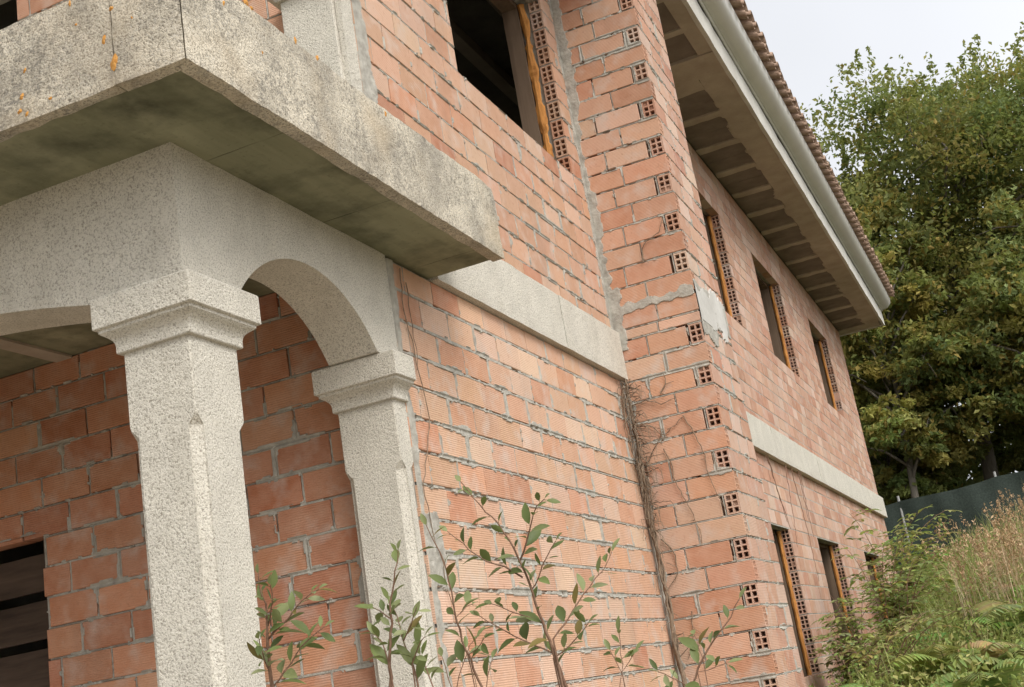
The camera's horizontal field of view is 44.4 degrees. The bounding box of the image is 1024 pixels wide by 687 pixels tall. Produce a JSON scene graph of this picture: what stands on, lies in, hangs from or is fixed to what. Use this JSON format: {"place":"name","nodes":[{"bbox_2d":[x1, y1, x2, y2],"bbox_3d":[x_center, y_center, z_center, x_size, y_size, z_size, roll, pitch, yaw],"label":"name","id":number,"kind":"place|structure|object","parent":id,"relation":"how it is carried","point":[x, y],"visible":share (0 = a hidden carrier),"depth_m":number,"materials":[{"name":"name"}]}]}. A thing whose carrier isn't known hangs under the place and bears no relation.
{"place":"outdoors","nodes":[
{"label":"outdoors","id":0,"kind":"place"},
{"bbox_2d":[745,0,1023,478],"label":"sky","id":1,"kind":"structure","parent":0,"point":[807,39],"materials":[{"name":"white"}]},
{"bbox_2d":[827,501,1023,686],"bbox_3d":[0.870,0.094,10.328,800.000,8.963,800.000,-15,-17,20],"label":"ground","id":2,"kind":"structure","parent":0,"point":[905,596],"depth_m":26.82,"materials":[{"name":"plant"}]},
{"bbox_2d":[247,564,336,686],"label":"sapling","id":3,"kind":"object","parent":2,"relation":"on","point":[258,651],"visible":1,"depth_m":3.60,"materials":[{"name":"green plant"}]},
{"bbox_2d":[354,540,438,686],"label":"sapling","id":4,"kind":"object","parent":2,"relation":"on","point":[379,653],"visible":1,"depth_m":3.71,"materials":[{"name":"green plant"}]},
{"bbox_2d":[0,0,900,686],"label":"brick house","id":5,"kind":"structure","parent":2,"relation":"on","point":[224,224],"depth_m":7.15,"materials":[{"name":"brick"}]},
{"bbox_2d":[0,540,50,686],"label":"boarded window","id":6,"kind":"structure","parent":5,"relation":"in","point":[28,623],"depth_m":7.22,"materials":[{"name":"brown wood"}]},
{"bbox_2d":[399,268,476,686],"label":"dry vine","id":7,"kind":"object","parent":5,"relation":"attached to","point":[429,419],"visible":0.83,"depth_m":6.61,"materials":[{"name":"brown plant"}]},
{"bbox_2d":[490,0,553,156],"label":"window","id":8,"kind":"structure","parent":5,"relation":"in","point":[525,69],"depth_m":10.79,"materials":[{"name":"brown wood"}]},
{"bbox_2d":[617,218,725,686],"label":"dead creeper","id":9,"kind":"object","parent":5,"relation":"attached to","point":[646,492],"visible":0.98,"depth_m":9.87,"materials":[{"name":"brown plant"}]},
{"bbox_2d":[702,213,732,316],"bbox_3d":[2.281,-1.095,15.549,0.213,1.660,2.025,-15,-17,20],"label":"window","id":10,"kind":"structure","parent":5,"relation":"in","point":[719,272],"depth_m":16.43,"materials":[{"name":"brown wood"}]},
{"bbox_2d":[756,273,790,369],"bbox_3d":[3.840,-0.336,19.127,0.212,1.659,2.016,-15,-17,20],"label":"window","id":11,"kind":"structure","parent":5,"relation":"in","point":[780,351],"depth_m":20.02,"materials":[{"name":"brown wood"}]},
{"bbox_2d":[765,454,818,578],"bbox_3d":[3.603,2.248,15.848,0.022,1.493,2.210,-15,-17,20],"label":"dry vine","id":12,"kind":"object","parent":5,"relation":"hanging from","point":[790,499],"visible":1,"depth_m":16.24,"materials":[{"name":"brown plant"}]},
{"bbox_2d":[772,530,811,676],"bbox_3d":[2.975,2.984,14.394,0.212,1.809,2.046,-15,-17,20],"label":"window","id":13,"kind":"structure","parent":5,"relation":"in","point":[792,603],"depth_m":15.25,"materials":[{"name":"brown wood"}]},
{"bbox_2d":[811,334,836,410],"bbox_3d":[5.642,0.542,23.266,0.211,1.659,2.016,-15,-17,20],"label":"window","id":14,"kind":"structure","parent":5,"relation":"in","point":[825,381],"depth_m":24.14,"materials":[{"name":"brown wood"}]},
{"bbox_2d":[818,543,855,663],"bbox_3d":[4.530,3.741,17.967,0.211,1.810,1.905,-15,-17,20],"label":"window","id":15,"kind":"structure","parent":5,"relation":"in","point":[833,585],"depth_m":18.86,"materials":[{"name":"brown wood"}]},
{"bbox_2d":[865,556,887,621],"bbox_3d":[6.354,4.533,22.221,0.211,1.590,2.017,-15,-17,20],"label":"window","id":16,"kind":"structure","parent":5,"relation":"in","point":[867,558],"depth_m":23.18,"materials":[{"name":"brown wood"}]},
{"bbox_2d":[420,513,496,686],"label":"sapling","id":17,"kind":"object","parent":2,"relation":"on","point":[460,649],"visible":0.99,"depth_m":3.75,"materials":[{"name":"green plant"}]},
{"bbox_2d":[437,475,619,686],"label":"sapling","id":18,"kind":"object","parent":2,"relation":"on","point":[534,534],"visible":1,"depth_m":3.80,"materials":[{"name":"green plant"}]},
{"bbox_2d":[603,616,643,686],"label":"sapling","id":19,"kind":"object","parent":2,"relation":"on","point":[616,639],"visible":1,"depth_m":4.01,"materials":[{"name":"green plant"}]},
{"bbox_2d":[649,587,745,686],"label":"sapling","id":20,"kind":"object","parent":2,"relation":"on","point":[691,644],"visible":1,"depth_m":3.89,"materials":[{"name":"green plant"}]},
{"bbox_2d":[810,581,906,686],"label":"shrub","id":21,"kind":"object","parent":2,"relation":"on","point":[847,622],"visible":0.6,"depth_m":14.27,"materials":[{"name":"green plant"}]},
{"bbox_2d":[831,537,953,657],"bbox_3d":[4.989,3.316,15.844,1.497,1.796,1.912,-15,-17,20],"label":"shrub","id":22,"kind":"object","parent":2,"relation":"on","point":[914,593],"visible":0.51,"depth_m":15.80,"materials":[{"name":"green plant"}]},
{"bbox_2d":[807,605,977,686],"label":"shrub","id":23,"kind":"object","parent":2,"relation":"on","point":[907,625],"visible":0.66,"depth_m":11.96,"materials":[{"name":"green plant"}]},
{"bbox_2d":[828,161,968,456],"bbox_3d":[9.735,-0.186,41.827,10.037,15.317,9.844,0,-18,-30],"label":"oak tree","id":24,"kind":"object","parent":2,"relation":"on","point":[882,314],"depth_m":39.88,"materials":[{"name":"green plant"}]},
{"bbox_2d":[840,505,969,648],"bbox_3d":[5.476,3.310,17.326,1.815,2.071,2.426,-15,-17,20],"label":"shrub","id":25,"kind":"object","parent":2,"relation":"on","point":[893,567],"visible":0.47,"depth_m":17.26,"materials":[{"name":"green plant"}]},
{"bbox_2d":[864,379,951,504],"bbox_3d":[10.643,3.363,35.892,2.971,5.831,3.573,-5,-16,-14],"label":"holly tree","id":26,"kind":"object","parent":2,"relation":"on","point":[890,479],"visible":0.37,"depth_m":35.05,"materials":[{"name":"green plant"}]},
{"bbox_2d":[838,671,978,686],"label":"fern","id":27,"kind":"object","parent":2,"relation":"on","point":[945,677],"visible":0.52,"depth_m":9.33,"materials":[{"name":"green plant"}]},
{"bbox_2d":[800,32,1023,480],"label":"oak tree","id":28,"kind":"object","parent":2,"relation":"on","point":[946,141],"visible":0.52,"depth_m":37.34,"materials":[{"name":"green plant"}]},
{"bbox_2d":[808,527,1023,686],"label":"weeds","id":29,"kind":"object","parent":2,"relation":"on","point":[938,677],"visible":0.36,"depth_m":11.37,"materials":[{"name":"green plant"}]},
{"bbox_2d":[871,523,970,609],"bbox_3d":[6.674,3.749,20.354,1.445,1.511,1.995,-9,-16,-1],"label":"shrub","id":30,"kind":"object","parent":2,"relation":"on","point":[911,583],"visible":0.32,"depth_m":20.28,"materials":[{"name":"green plant"}]},
{"bbox_2d":[856,308,993,503],"bbox_3d":[11.668,2.367,37.011,4.368,7.855,3.495,-15,-17,20],"label":"holly tree","id":31,"kind":"object","parent":2,"relation":"on","point":[946,475],"visible":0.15,"depth_m":35.95,"materials":[{"name":"green plant"}]},
{"bbox_2d":[840,193,1010,497],"bbox_3d":[10.159,0.656,35.150,5.898,10.985,6.111,-4,-17,-19],"label":"chestnut tree","id":32,"kind":"object","parent":2,"relation":"on","point":[910,357],"visible":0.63,"depth_m":34.14,"materials":[{"name":"green plant"}]},
{"bbox_2d":[867,639,1001,686],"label":"fern","id":33,"kind":"object","parent":2,"relation":"on","point":[921,659],"visible":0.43,"depth_m":11.14,"materials":[{"name":"green plant"}]},
{"bbox_2d":[872,314,1023,505],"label":"woods","id":34,"kind":"object","parent":2,"relation":"on","point":[977,478],"depth_m":46.83,"materials":[{"name":"green plant"}]},
{"bbox_2d":[884,471,1023,566],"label":"net fence","id":35,"kind":"object","parent":2,"relation":"on","point":[969,501],"visible":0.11,"depth_m":29.71,"materials":[{"name":"green fabric"}]},
{"bbox_2d":[897,137,1023,449],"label":"oak tree","id":36,"kind":"object","parent":2,"relation":"on","point":[1006,444],"visible":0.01,"depth_m":42.65,"materials":[{"name":"green plant"}]},
{"bbox_2d":[910,609,1014,644],"bbox_3d":[5.457,3.270,14.123,2.180,0.599,1.718,-15,-17,20],"label":"fern","id":37,"kind":"object","parent":2,"relation":"on","point":[944,631],"visible":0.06,"depth_m":13.89,"materials":[{"name":"green plant"}]},
{"bbox_2d":[910,567,1023,632],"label":"shrub","id":38,"kind":"object","parent":2,"relation":"on","point":[955,592],"visible":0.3,"depth_m":15.24,"materials":[{"name":"green plant"}]},
{"bbox_2d":[926,658,1023,686],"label":"fern","id":39,"kind":"object","parent":2,"relation":"on","point":[1007,669],"visible":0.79,"depth_m":8.88,"materials":[{"name":"green plant"}]},
{"bbox_2d":[932,640,1023,678],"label":"fern","id":40,"kind":"object","parent":2,"relation":"on","point":[994,650],"visible":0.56,"depth_m":10.05,"materials":[{"name":"green plant"}]},
{"bbox_2d":[933,208,1023,440],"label":"chestnut tree","id":41,"kind":"object","parent":2,"relation":"on","point":[1000,323],"visible":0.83,"depth_m":33.70,"materials":[{"name":"green plant"}]},
{"bbox_2d":[948,599,1023,641],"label":"fern","id":42,"kind":"object","parent":2,"relation":"on","point":[987,605],"visible":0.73,"depth_m":12.43,"materials":[{"name":"green plant"}]},
{"bbox_2d":[949,365,1023,476],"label":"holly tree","id":43,"kind":"object","parent":2,"relation":"on","point":[1012,458],"visible":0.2,"depth_m":40.38,"materials":[{"name":"green plant"}]},
{"bbox_2d":[967,21,1023,243],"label":"oak tree","id":44,"kind":"object","parent":2,"relation":"on","point":[1018,64],"visible":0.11,"depth_m":37.48,"materials":[{"name":"green plant"}]},
{"bbox_2d":[983,583,1023,602],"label":"fern","id":45,"kind":"object","parent":2,"relation":"on","point":[1021,588],"visible":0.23,"depth_m":15.19,"materials":[{"name":"green plant"}]},
{"bbox_2d":[996,335,1023,420],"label":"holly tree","id":46,"kind":"object","parent":2,"relation":"on","point":[1006,381],"visible":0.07,"depth_m":34.96,"materials":[{"name":"green plant"}]},
{"bbox_2d":[900,483,1023,641],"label":"dry grass","id":47,"kind":"structure","parent":0,"point":[1010,544],"depth_m":13.99,"materials":[{"name":"beige plant"}]}
]}

